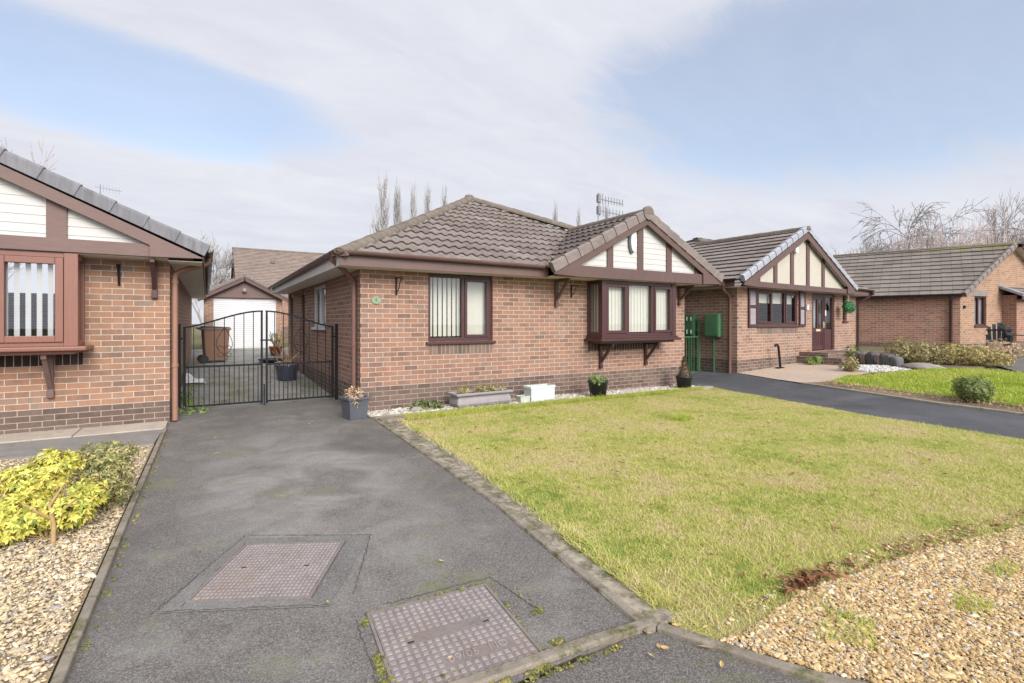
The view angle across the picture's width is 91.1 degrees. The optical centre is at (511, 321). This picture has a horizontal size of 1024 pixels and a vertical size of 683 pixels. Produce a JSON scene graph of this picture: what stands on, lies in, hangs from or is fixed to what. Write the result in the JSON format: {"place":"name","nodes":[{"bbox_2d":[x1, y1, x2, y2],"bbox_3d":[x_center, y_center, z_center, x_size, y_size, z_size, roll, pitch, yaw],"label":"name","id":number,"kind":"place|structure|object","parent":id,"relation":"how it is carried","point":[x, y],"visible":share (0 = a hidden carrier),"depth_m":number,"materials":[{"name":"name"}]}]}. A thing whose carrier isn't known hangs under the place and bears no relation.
{"place":"outdoors","nodes":[
{"label":"outdoors","id":0,"kind":"place"},
{"bbox_2d":[0,429,161,461],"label":"front path","id":1,"kind":"structure","parent":0,"point":[18,450],"depth_m":5.54,"materials":[{"name":"concrete"}]},
{"bbox_2d":[181,347,334,410],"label":"back driveway","id":2,"kind":"structure","parent":0,"point":[248,355],"depth_m":10.48,"materials":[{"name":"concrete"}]},
{"bbox_2d":[186,373,205,384],"bbox_3d":[-6.577,1.167,10.443,0.374,0.224,0.316,0,0,-31],"label":"rubble bag","id":3,"kind":"object","parent":2,"relation":"on","point":[201,380],"visible":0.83,"depth_m":10.35,"materials":[{"name":"white plastic"}]},
{"bbox_2d":[196,326,230,362],"bbox_3d":[-8.560,0.628,14.392,0.819,1.038,0.600,0,0,-39],"label":"wheelie bin","id":4,"kind":"object","parent":2,"relation":"on","point":[209,343],"visible":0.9,"depth_m":14.21,"materials":[{"name":"brown plastic"}]},
{"bbox_2d":[269,331,282,355],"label":"potted plant","id":5,"kind":"object","parent":2,"relation":"on","point":[271,348],"visible":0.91,"depth_m":16.47,"materials":[{"name":"brown plant"}]},
{"bbox_2d":[272,344,301,380],"bbox_3d":[-4.989,0.889,11.167,0.596,0.794,0.601,0,0,36],"label":"potted plant","id":6,"kind":"object","parent":2,"relation":"on","point":[287,356],"visible":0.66,"depth_m":10.99,"materials":[{"name":"black plant"}]},
{"bbox_2d":[258,358,282,362],"bbox_3d":[-6.980,1.116,14.598,0.760,0.100,0.760,0,0,-31],"label":"plant saucer","id":7,"kind":"object","parent":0,"point":[270,360],"visible":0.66,"depth_m":14.38,"materials":[{"name":"black plastic"}]},
{"bbox_2d":[66,400,631,682],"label":"driveway","id":8,"kind":"structure","parent":0,"point":[415,513],"depth_m":3.02,"materials":[{"name":"grey asphalt"}]},
{"bbox_2d":[158,536,368,612],"bbox_3d":[-1.297,1.367,2.785,0.809,0.001,0.818,0,0,-3],"label":"mortar surround","id":9,"kind":"object","parent":8,"relation":"on","point":[340,568],"visible":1,"depth_m":2.62,"materials":[{"name":"mortar"},{"name":"concrete"}]},
{"bbox_2d":[185,541,344,602],"bbox_3d":[-1.317,1.375,2.785,0.597,0.031,0.642,0,0,-4],"label":"manhole cover","id":10,"kind":"object","parent":8,"relation":"on","point":[272,571],"visible":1,"depth_m":2.72,"materials":[{"name":"metal"}]},
{"bbox_2d":[150,534,534,682],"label":"driveway cracks","id":11,"kind":"object","parent":8,"relation":"on","point":[317,589],"visible":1,"depth_m":2.53,"materials":[{"name":"asphalt"}]},
{"bbox_2d":[77,437,623,682],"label":"moss","id":12,"kind":"object","parent":8,"relation":"on","point":[558,641],"visible":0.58,"depth_m":2.12,"materials":[{"name":"plant"}]},
{"bbox_2d":[339,386,370,419],"bbox_3d":[-2.231,1.138,7.130,0.372,0.465,0.426,0,0,-43],"label":"square planter","id":13,"kind":"object","parent":8,"relation":"on","point":[354,405],"visible":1,"depth_m":7.06,"materials":[{"name":"grey plastic"}]},
{"bbox_2d":[366,583,542,682],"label":"manhole cover","id":14,"kind":"object","parent":8,"relation":"on","point":[421,640],"visible":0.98,"depth_m":2.18,"materials":[{"name":"metal"}]},
{"bbox_2d":[360,583,553,682],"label":"moss","id":15,"kind":"object","parent":8,"relation":"on","point":[377,660],"visible":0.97,"depth_m":2.02,"materials":[{"name":"plant"}]},
{"bbox_2d":[0,0,1023,323],"label":"sky","id":16,"kind":"structure","parent":0,"point":[258,124],"materials":[{"name":"blue"}]},
{"bbox_2d":[47,324,1018,682],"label":"terrain","id":17,"kind":"structure","parent":0,"point":[197,340],"depth_m":10.75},
{"bbox_2d":[1,138,57,278],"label":"bare tree","id":18,"kind":"object","parent":17,"relation":"on","point":[46,160],"visible":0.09,"depth_m":20.83,"materials":[{"name":"grey plant"}]},
{"bbox_2d":[0,428,81,443],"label":"house path slab","id":19,"kind":"structure","parent":17,"relation":"on","point":[37,435],"depth_m":5.89,"materials":[{"name":"concrete"}]},
{"bbox_2d":[0,444,152,682],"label":"gravel bed","id":20,"kind":"object","parent":17,"relation":"on","point":[48,672],"visible":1,"depth_m":2.64,"materials":[{"name":"gravel"}]},
{"bbox_2d":[0,447,111,545],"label":"yellow shrub","id":21,"kind":"object","parent":20,"relation":"on","point":[42,482],"visible":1,"depth_m":3.20,"materials":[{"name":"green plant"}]},
{"bbox_2d":[70,440,141,509],"bbox_3d":[-3.017,1.136,3.708,0.474,0.517,0.432,0,0,-31],"label":"clipped shrub","id":22,"kind":"object","parent":20,"relation":"on","point":[117,458],"visible":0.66,"depth_m":3.66,"materials":[{"name":"green plant"}]},
{"bbox_2d":[0,146,213,433],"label":"brick bungalow","id":23,"kind":"object","parent":17,"relation":"on","point":[92,341],"visible":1,"depth_m":6.30,"materials":[{"name":"brick"}]},
{"bbox_2d":[0,250,93,355],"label":"bay window","id":24,"kind":"structure","parent":23,"relation":"in","point":[69,338],"depth_m":5.93,"materials":[{"name":"brown glass"}]},
{"bbox_2d":[50,427,166,682],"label":"gravel edging","id":25,"kind":"object","parent":17,"relation":"on","point":[64,667],"visible":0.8,"depth_m":2.54,"materials":[{"name":"concrete"}]},
{"bbox_2d":[73,421,167,436],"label":"house path slab","id":26,"kind":"structure","parent":17,"relation":"on","point":[114,429],"depth_m":6.30,"materials":[{"name":"concrete"}]},
{"bbox_2d":[178,386,210,414],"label":"weeds","id":27,"kind":"object","parent":17,"relation":"on","point":[202,409],"visible":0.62,"depth_m":7.76,"materials":[{"name":"green plant"}]},
{"bbox_2d":[192,230,237,325],"bbox_3d":[-18.355,-2.126,30.415,3.012,7.008,3.925,0,0,37],"label":"bare tree","id":28,"kind":"object","parent":17,"relation":"on","point":[224,263],"visible":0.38,"depth_m":30.76,"materials":[{"name":"grey plant"}]},
{"bbox_2d":[210,253,231,286],"bbox_3d":[-19.403,-1.724,34.213,2.766,6.213,3.792,0,0,-40],"label":"bare tree","id":29,"kind":"object","parent":17,"relation":"on","point":[220,282],"visible":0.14,"depth_m":33.66,"materials":[{"name":"grey plant"}]},
{"bbox_2d":[197,274,287,348],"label":"brick garage","id":30,"kind":"structure","parent":17,"relation":"on","point":[241,293],"depth_m":19.18,"materials":[{"name":"brown brick"}]},
{"bbox_2d":[213,297,275,348],"bbox_3d":[-10.214,0.043,19.253,2.130,1.950,0.006,0,0,-31],"label":"roller door","id":31,"kind":"structure","parent":30,"relation":"in","point":[222,306],"depth_m":19.25,"materials":[{"name":"white paint"}]},
{"bbox_2d":[231,247,325,339],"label":"house","id":32,"kind":"structure","parent":17,"relation":"on","point":[269,267],"depth_m":30.99,"materials":[{"name":"tile"}]},
{"bbox_2d":[369,169,395,233],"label":"poplar tree","id":33,"kind":"object","parent":17,"relation":"on","point":[384,217],"visible":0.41,"depth_m":61.25,"materials":[{"name":"grey plant"}]},
{"bbox_2d":[393,180,402,224],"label":"poplar tree","id":34,"kind":"object","parent":17,"relation":"on","point":[397,217],"visible":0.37,"depth_m":62.05,"materials":[{"name":"grey plant"}]},
{"bbox_2d":[377,414,428,421],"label":"corner slab","id":35,"kind":"structure","parent":17,"relation":"on","point":[389,419],"depth_m":6.94,"materials":[{"name":"stone"}]},
{"bbox_2d":[409,178,416,218],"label":"poplar tree","id":36,"kind":"object","parent":17,"relation":"on","point":[412,206],"visible":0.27,"depth_m":62.73,"materials":[{"name":"grey plant"}]},
{"bbox_2d":[423,184,431,212],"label":"poplar tree","id":37,"kind":"object","parent":17,"relation":"on","point":[427,200],"visible":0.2,"depth_m":63.20,"materials":[{"name":"grey plant"}]},
{"bbox_2d":[440,181,447,205],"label":"poplar tree","id":38,"kind":"object","parent":17,"relation":"on","point":[444,201],"visible":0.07,"depth_m":63.91,"materials":[{"name":"grey plant"}]},
{"bbox_2d":[268,195,723,410],"bbox_3d":[-1.148,-0.780,12.658,8.234,4.801,8.915,0,0,-31],"label":"brick bungalow","id":39,"kind":"object","parent":17,"relation":"on","point":[438,304],"visible":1,"depth_m":9.19,"materials":[{"name":"brown brick"}]},
{"bbox_2d":[178,310,337,408],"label":"driveway gate","id":40,"kind":"structure","parent":39,"relation":"attached to","point":[253,364],"depth_m":8.25,"materials":[{"name":"black metal"}]},
{"bbox_2d":[291,295,292,360],"bbox_3d":[-5.967,0.260,13.751,0.070,2.020,0.600,0,0,-31],"label":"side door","id":41,"kind":"structure","parent":39,"relation":"in","point":[291,295],"depth_m":13.94,"materials":[{"name":"glass"}]},
{"bbox_2d":[303,291,304,373],"bbox_3d":[-4.967,0.260,12.106,0.070,2.020,0.550,0,0,-31],"label":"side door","id":42,"kind":"structure","parent":39,"relation":"in","point":[303,291],"depth_m":12.21,"materials":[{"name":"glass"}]},
{"bbox_2d":[311,284,325,329],"bbox_3d":[-3.926,-0.294,10.370,0.196,0.908,1.380,0,0,-31],"label":"window","id":43,"kind":"structure","parent":39,"relation":"in","point":[322,289],"depth_m":10.39,"materials":[{"name":"white glass"}]},
{"bbox_2d":[426,273,495,344],"bbox_3d":[-0.880,-0.214,8.496,1.277,1.168,0.224,0,0,-31],"label":"window","id":44,"kind":"structure","parent":39,"relation":"in","point":[473,292],"depth_m":8.54,"materials":[{"name":"brown glass"}]},
{"bbox_2d":[584,280,680,343],"bbox_3d":[2.467,-0.192,10.158,2.190,1.215,0.545,0,0,-31],"label":"bay window","id":45,"kind":"structure","parent":39,"relation":"in","point":[625,307],"depth_m":9.96,"materials":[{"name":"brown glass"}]},
{"bbox_2d":[372,417,655,634],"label":"kerb","id":46,"kind":"structure","parent":17,"relation":"on","point":[628,610],"depth_m":3.04,"materials":[{"name":"concrete"}]},
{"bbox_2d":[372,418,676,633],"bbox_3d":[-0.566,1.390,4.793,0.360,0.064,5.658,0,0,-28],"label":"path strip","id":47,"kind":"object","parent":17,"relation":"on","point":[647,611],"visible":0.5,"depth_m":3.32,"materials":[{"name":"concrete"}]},
{"bbox_2d":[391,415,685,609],"bbox_3d":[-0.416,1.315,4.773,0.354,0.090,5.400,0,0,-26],"label":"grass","id":48,"kind":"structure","parent":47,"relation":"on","point":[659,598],"depth_m":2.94,"materials":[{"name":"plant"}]},
{"bbox_2d":[373,386,712,418],"bbox_3d":[1.176,1.402,8.960,7.280,0.124,0.170,0,0,-31],"label":"lawn edging","id":49,"kind":"object","parent":17,"relation":"on","point":[703,387],"visible":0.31,"depth_m":8.25,"materials":[{"name":"concrete"}]},
{"bbox_2d":[586,376,608,397],"bbox_3d":[1.580,1.183,9.260,0.409,0.413,0.451,0,0,27],"label":"potted plant","id":50,"kind":"object","parent":49,"relation":"on","point":[597,384],"visible":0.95,"depth_m":9.12,"materials":[{"name":"green plant"}]},
{"bbox_2d":[448,619,650,682],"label":"edging strip","id":51,"kind":"object","parent":17,"relation":"on","point":[613,636],"visible":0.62,"depth_m":2.06,"materials":[{"name":"concrete"}]},
{"bbox_2d":[552,202,557,220],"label":"poplar tree","id":52,"kind":"object","parent":17,"relation":"on","point":[555,217],"visible":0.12,"depth_m":65.72,"materials":[{"name":"grey plant"}]},
{"bbox_2d":[576,203,580,225],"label":"poplar tree","id":53,"kind":"object","parent":17,"relation":"on","point":[578,221],"visible":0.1,"depth_m":65.45,"materials":[{"name":"grey plant"}]},
{"bbox_2d":[596,193,874,373],"bbox_3d":[6.120,-1.470,16.887,7.632,6.280,7.865,0,0,-35],"label":"brick bungalow","id":54,"kind":"object","parent":17,"relation":"on","point":[753,319],"visible":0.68,"depth_m":13.22,"materials":[{"name":"brick"}]},
{"bbox_2d":[756,289,799,327],"bbox_3d":[6.990,-0.345,13.280,2.171,0.970,0.190,0,0,-35],"label":"window","id":55,"kind":"structure","parent":54,"relation":"in","point":[772,297],"depth_m":13.41,"materials":[{"name":"brown glass"}]},
{"bbox_2d":[812,293,832,349],"bbox_3d":[9.098,0.005,14.828,1.450,1.670,0.231,0,0,-35],"label":"front door","id":56,"kind":"structure","parent":54,"relation":"in","point":[822,338],"depth_m":14.82,"materials":[{"name":"brown wood"}]},
{"bbox_2d":[841,294,856,313],"bbox_3d":[10.100,-0.571,15.055,0.385,0.677,0.370,0,0,-10],"label":"hanging ball","id":57,"kind":"object","parent":54,"relation":"hanging from","point":[848,307],"visible":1,"depth_m":14.98,"materials":[{"name":"plant"}]},
{"bbox_2d":[657,622,865,682],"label":"curved kerb","id":58,"kind":"structure","parent":17,"relation":"on","point":[779,666],"depth_m":2.03,"materials":[{"name":"concrete"}]},
{"bbox_2d":[797,350,854,365],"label":"brick steps","id":59,"kind":"structure","parent":17,"relation":"on","point":[833,357],"depth_m":13.55,"materials":[{"name":"brick"}]},
{"bbox_2d":[838,352,861,371],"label":"spiky plant","id":60,"kind":"object","parent":17,"relation":"on","point":[850,363],"visible":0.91,"depth_m":11.72,"materials":[{"name":"beige plant"}]},
{"bbox_2d":[853,351,864,363],"bbox_3d":[9.294,0.970,13.438,0.274,0.402,0.234,0,0,-14],"label":"bed stone","id":61,"kind":"object","parent":17,"relation":"on","point":[857,353],"visible":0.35,"depth_m":13.36,"materials":[{"name":"stone"}]},
{"bbox_2d":[859,352,865,364],"bbox_3d":[9.337,0.982,13.262,0.264,0.362,0.174,0,0,-14],"label":"bed stone","id":62,"kind":"object","parent":17,"relation":"on","point":[862,358],"visible":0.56,"depth_m":13.22,"materials":[{"name":"stone"}]},
{"bbox_2d":[853,235,882,252],"bbox_3d":[28.180,-2.937,38.565,5.018,8.587,5.236,0,0,22],"label":"bare tree","id":63,"kind":"object","parent":17,"relation":"on","point":[867,249],"visible":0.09,"depth_m":39.36,"materials":[{"name":"grey plant"}]},
{"bbox_2d":[865,351,878,364],"bbox_3d":[9.389,0.966,13.061,0.261,0.413,0.278,0,0,-14],"label":"bed stone","id":64,"kind":"object","parent":17,"relation":"on","point":[869,357],"visible":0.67,"depth_m":13.01,"materials":[{"name":"stone"}]},
{"bbox_2d":[839,364,911,372],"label":"white chippings","id":65,"kind":"object","parent":17,"relation":"on","point":[876,368],"visible":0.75,"depth_m":11.94,"materials":[{"name":"gravel"}]},
{"bbox_2d":[873,354,879,364],"bbox_3d":[9.435,0.986,12.876,0.277,0.342,0.168,0,0,-14],"label":"bed stone","id":66,"kind":"object","parent":17,"relation":"on","point":[876,359],"visible":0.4,"depth_m":12.83,"materials":[{"name":"stone"}]},
{"bbox_2d":[730,240,1023,348],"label":"brick bungalow","id":67,"kind":"object","parent":17,"relation":"on","point":[935,295],"visible":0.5,"depth_m":18.63,"materials":[{"name":"brick"}]},
{"bbox_2d":[974,296,987,326],"bbox_3d":[16.840,-0.370,18.150,0.860,1.120,0.246,0,0,-23],"label":"window","id":68,"kind":"structure","parent":67,"relation":"in","point":[977,299],"depth_m":18.22,"materials":[{"name":"clear glass"}]},
{"bbox_2d":[851,351,911,362],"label":"raised bed soil","id":69,"kind":"structure","parent":17,"relation":"on","point":[894,354],"depth_m":13.20,"materials":[{"name":"soil"}]},
{"bbox_2d":[879,353,893,365],"bbox_3d":[9.487,0.973,12.683,0.269,0.375,0.304,0,0,-14],"label":"bed stone","id":70,"kind":"object","parent":17,"relation":"on","point":[884,358],"visible":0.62,"depth_m":12.62,"materials":[{"name":"stone"}]},
{"bbox_2d":[889,356,903,367],"bbox_3d":[9.545,1.003,12.462,0.274,0.304,0.210,0,0,-14],"label":"bed stone","id":71,"kind":"object","parent":17,"relation":"on","point":[897,361],"visible":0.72,"depth_m":12.38,"materials":[{"name":"stone"}]},
{"bbox_2d":[800,382,1023,415],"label":"neighbour drive edging","id":72,"kind":"object","parent":17,"relation":"on","point":[947,404],"visible":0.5,"depth_m":8.33,"materials":[{"name":"concrete"}]},
{"bbox_2d":[878,227,946,250],"bbox_3d":[31.678,-3.118,40.250,5.279,9.024,4.506,0,0,9],"label":"bare tree","id":73,"kind":"object","parent":17,"relation":"on","point":[904,240],"visible":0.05,"depth_m":39.70,"materials":[{"name":"grey plant"}]},
{"bbox_2d":[812,382,1023,412],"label":"border bed","id":74,"kind":"object","parent":17,"relation":"on","point":[953,401],"visible":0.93,"depth_m":8.46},
{"bbox_2d":[822,379,1023,411],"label":"ground cover","id":75,"kind":"object","parent":74,"relation":"on","point":[943,395],"visible":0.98,"depth_m":8.52,"materials":[{"name":"brown plant"}]},
{"bbox_2d":[949,374,995,402],"bbox_3d":[7.391,1.068,8.060,0.577,0.491,0.581,0,0,-31],"label":"round bush","id":76,"kind":"object","parent":74,"relation":"on","point":[966,390],"visible":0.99,"depth_m":7.96,"materials":[{"name":"green plant"}]},
{"bbox_2d":[852,197,1000,252],"bbox_3d":[28.264,-3.916,35.517,11.124,10.829,8.914,0,0,-16],"label":"bare tree","id":77,"kind":"object","parent":17,"relation":"on","point":[877,248],"visible":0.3,"depth_m":35.22,"materials":[{"name":"grey plant"}]},
{"bbox_2d":[889,210,1021,323],"bbox_3d":[27.339,-2.718,31.280,6.868,7.399,4.323,0,0,41],"label":"bare thicket","id":78,"kind":"object","parent":17,"relation":"on","point":[957,243],"visible":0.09,"depth_m":30.62,"materials":[{"name":"plant"}]},
{"bbox_2d":[898,200,1023,247],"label":"bare tree","id":79,"kind":"object","parent":17,"relation":"on","point":[932,246],"visible":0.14,"depth_m":34.84,"materials":[{"name":"grey plant"}]},
{"bbox_2d":[977,190,1023,242],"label":"bare tree","id":80,"kind":"object","parent":17,"relation":"on","point":[995,220],"visible":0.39,"depth_m":33.64,"materials":[{"name":"grey plant"}]},
{"bbox_2d":[399,384,703,420],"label":"grass","id":81,"kind":"structure","parent":0,"point":[449,412],"depth_m":7.99,"materials":[{"name":"plant"}]},
{"bbox_2d":[530,632,809,682],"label":"pavement","id":82,"kind":"structure","parent":0,"point":[632,660],"depth_m":2.00,"materials":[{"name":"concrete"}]},
{"bbox_2d":[402,387,1023,638],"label":"lawn ground","id":83,"kind":"structure","parent":0,"point":[717,632],"depth_m":4.20,"materials":[{"name":"plant"}]},
{"bbox_2d":[716,511,1023,629],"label":"gravel","id":84,"kind":"structure","parent":83,"relation":"on","point":[891,545],"depth_m":2.99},
{"bbox_2d":[721,515,1023,637],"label":"grass","id":85,"kind":"structure","parent":83,"relation":"on","point":[898,556],"depth_m":2.67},
{"bbox_2d":[760,509,1023,599],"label":"leaf litter","id":86,"kind":"object","parent":83,"relation":"on","point":[806,579],"visible":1,"depth_m":2.69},
{"bbox_2d":[741,363,867,382],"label":"neighbour paving","id":87,"kind":"structure","parent":0,"point":[802,372],"depth_m":11.80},
{"bbox_2d":[774,343,783,368],"bbox_3d":[6.775,0.869,12.756,0.348,0.650,0.100,0,0,-31],"label":"grab rail","id":88,"kind":"object","parent":87,"relation":"on","point":[779,356],"visible":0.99,"depth_m":12.74,"materials":[{"name":"black metal"}]},
{"bbox_2d":[804,354,824,364],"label":"plant","id":89,"kind":"object","parent":87,"relation":"on","point":[810,361],"visible":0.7,"depth_m":13.23,"materials":[{"name":"green plant"}]},
{"bbox_2d":[689,370,1023,438],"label":"neighbour driveway","id":90,"kind":"structure","parent":0,"point":[995,423],"depth_m":8.39,"materials":[{"name":"asphalt"}]},
{"bbox_2d":[684,318,700,372],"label":"side gate","id":91,"kind":"structure","parent":90,"relation":"on","point":[698,329],"depth_m":12.82,"materials":[{"name":"metal"}]},
{"bbox_2d":[698,525,1023,682],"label":"gravel","id":92,"kind":"structure","parent":0,"point":[973,638],"depth_m":2.26,"materials":[{"name":"gravel"}]},
{"bbox_2d":[813,557,1023,650],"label":"grass","id":93,"kind":"structure","parent":92,"relation":"on","point":[958,603],"depth_m":2.32,"materials":[{"name":"plant"}]},
{"bbox_2d":[830,367,1023,407],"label":"neighbour lawn ground","id":94,"kind":"structure","parent":0,"point":[943,388],"depth_m":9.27,"materials":[{"name":"plant"}]},
{"bbox_2d":[901,363,944,369],"bbox_3d":[9.727,1.076,11.890,0.521,0.213,0.801,0,0,-15],"label":"stone","id":95,"kind":"object","parent":94,"relation":"on","point":[915,366],"visible":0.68,"depth_m":11.80,"materials":[{"name":"stone"}]},
{"bbox_2d":[904,346,1023,368],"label":"garden ground","id":96,"kind":"structure","parent":0,"point":[951,365],"depth_m":12.73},
{"bbox_2d":[882,336,961,364],"bbox_3d":[10.434,0.729,12.847,1.594,0.736,0.855,0,0,34],"label":"hedge","id":97,"kind":"object","parent":96,"relation":"on","point":[917,358],"visible":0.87,"depth_m":12.74,"materials":[{"name":"green plant"}]},
{"bbox_2d":[934,342,1017,366],"bbox_3d":[11.169,0.789,12.160,0.816,0.587,1.533,0,0,-31],"label":"hedge","id":98,"kind":"object","parent":96,"relation":"on","point":[995,358],"visible":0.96,"depth_m":12.03,"materials":[{"name":"plant"}]},
{"bbox_2d":[985,323,1013,346],"bbox_3d":[14.874,0.493,15.328,0.620,0.953,0.710,0,0,44],"label":"garden chair","id":99,"kind":"object","parent":96,"relation":"on","point":[994,330],"visible":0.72,"depth_m":15.49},
{"bbox_2d":[980,338,1023,360],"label":"pale shrub","id":100,"kind":"object","parent":96,"relation":"on","point":[996,345],"visible":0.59,"depth_m":12.85,"materials":[{"name":"beige plant"}]},
{"bbox_2d":[1000,323,1023,351],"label":"garden chair","id":101,"kind":"object","parent":96,"relation":"on","point":[1006,334],"visible":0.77,"depth_m":15.11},
{"bbox_2d":[996,357,1023,371],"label":"path","id":102,"kind":"structure","parent":0,"point":[1018,366],"depth_m":11.93,"materials":[{"name":"concrete"}]},
{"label":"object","id":103,"kind":"structure","parent":0,"visible":0},
{"bbox_2d":[410,406,422,411],"bbox_3d":[-1.460,1.335,7.635,0.200,0.101,0.128,0,0,-31],"label":"stone","id":104,"kind":"object","parent":103,"relation":"on","point":[415,408],"visible":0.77,"depth_m":7.59,"materials":[{"name":"stone"}]},
{"bbox_2d":[409,398,444,409],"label":"leafy weed","id":105,"kind":"object","parent":103,"relation":"on","point":[434,405],"visible":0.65,"depth_m":7.80,"materials":[{"name":"green plant"}]},
{"bbox_2d":[447,377,512,407],"bbox_3d":[-0.511,1.141,8.232,1.047,0.438,0.357,0,0,-33],"label":"trough planter","id":106,"kind":"object","parent":103,"relation":"on","point":[482,396],"visible":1,"depth_m":8.11,"materials":[{"name":"grey stone"}]},
{"bbox_2d":[515,395,529,402],"bbox_3d":[0.181,1.315,8.595,0.200,0.110,0.180,0,0,-33],"label":"stone block planter","id":107,"kind":"object","parent":103,"relation":"on","point":[521,398],"visible":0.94,"depth_m":8.54,"materials":[{"name":"stone"}]},
{"bbox_2d":[367,384,697,416],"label":"gravel","id":108,"kind":"structure","parent":103,"relation":"on","point":[399,410],"depth_m":9.09,"materials":[{"name":"gravel"}]},
{"bbox_2d":[523,384,555,400],"bbox_3d":[0.485,1.245,8.885,0.540,0.250,0.240,0,0,-33],"label":"window box","id":109,"kind":"object","parent":108,"relation":"on","point":[541,392],"visible":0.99,"depth_m":8.79,"materials":[{"name":"plastic"}]},
{"bbox_2d":[675,356,692,387],"bbox_3d":[3.629,1.058,10.585,0.360,0.704,0.365,0,0,-31],"label":"potted topiary","id":110,"kind":"object","parent":103,"relation":"on","point":[683,378],"visible":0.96,"depth_m":10.50,"materials":[{"name":"plant"}]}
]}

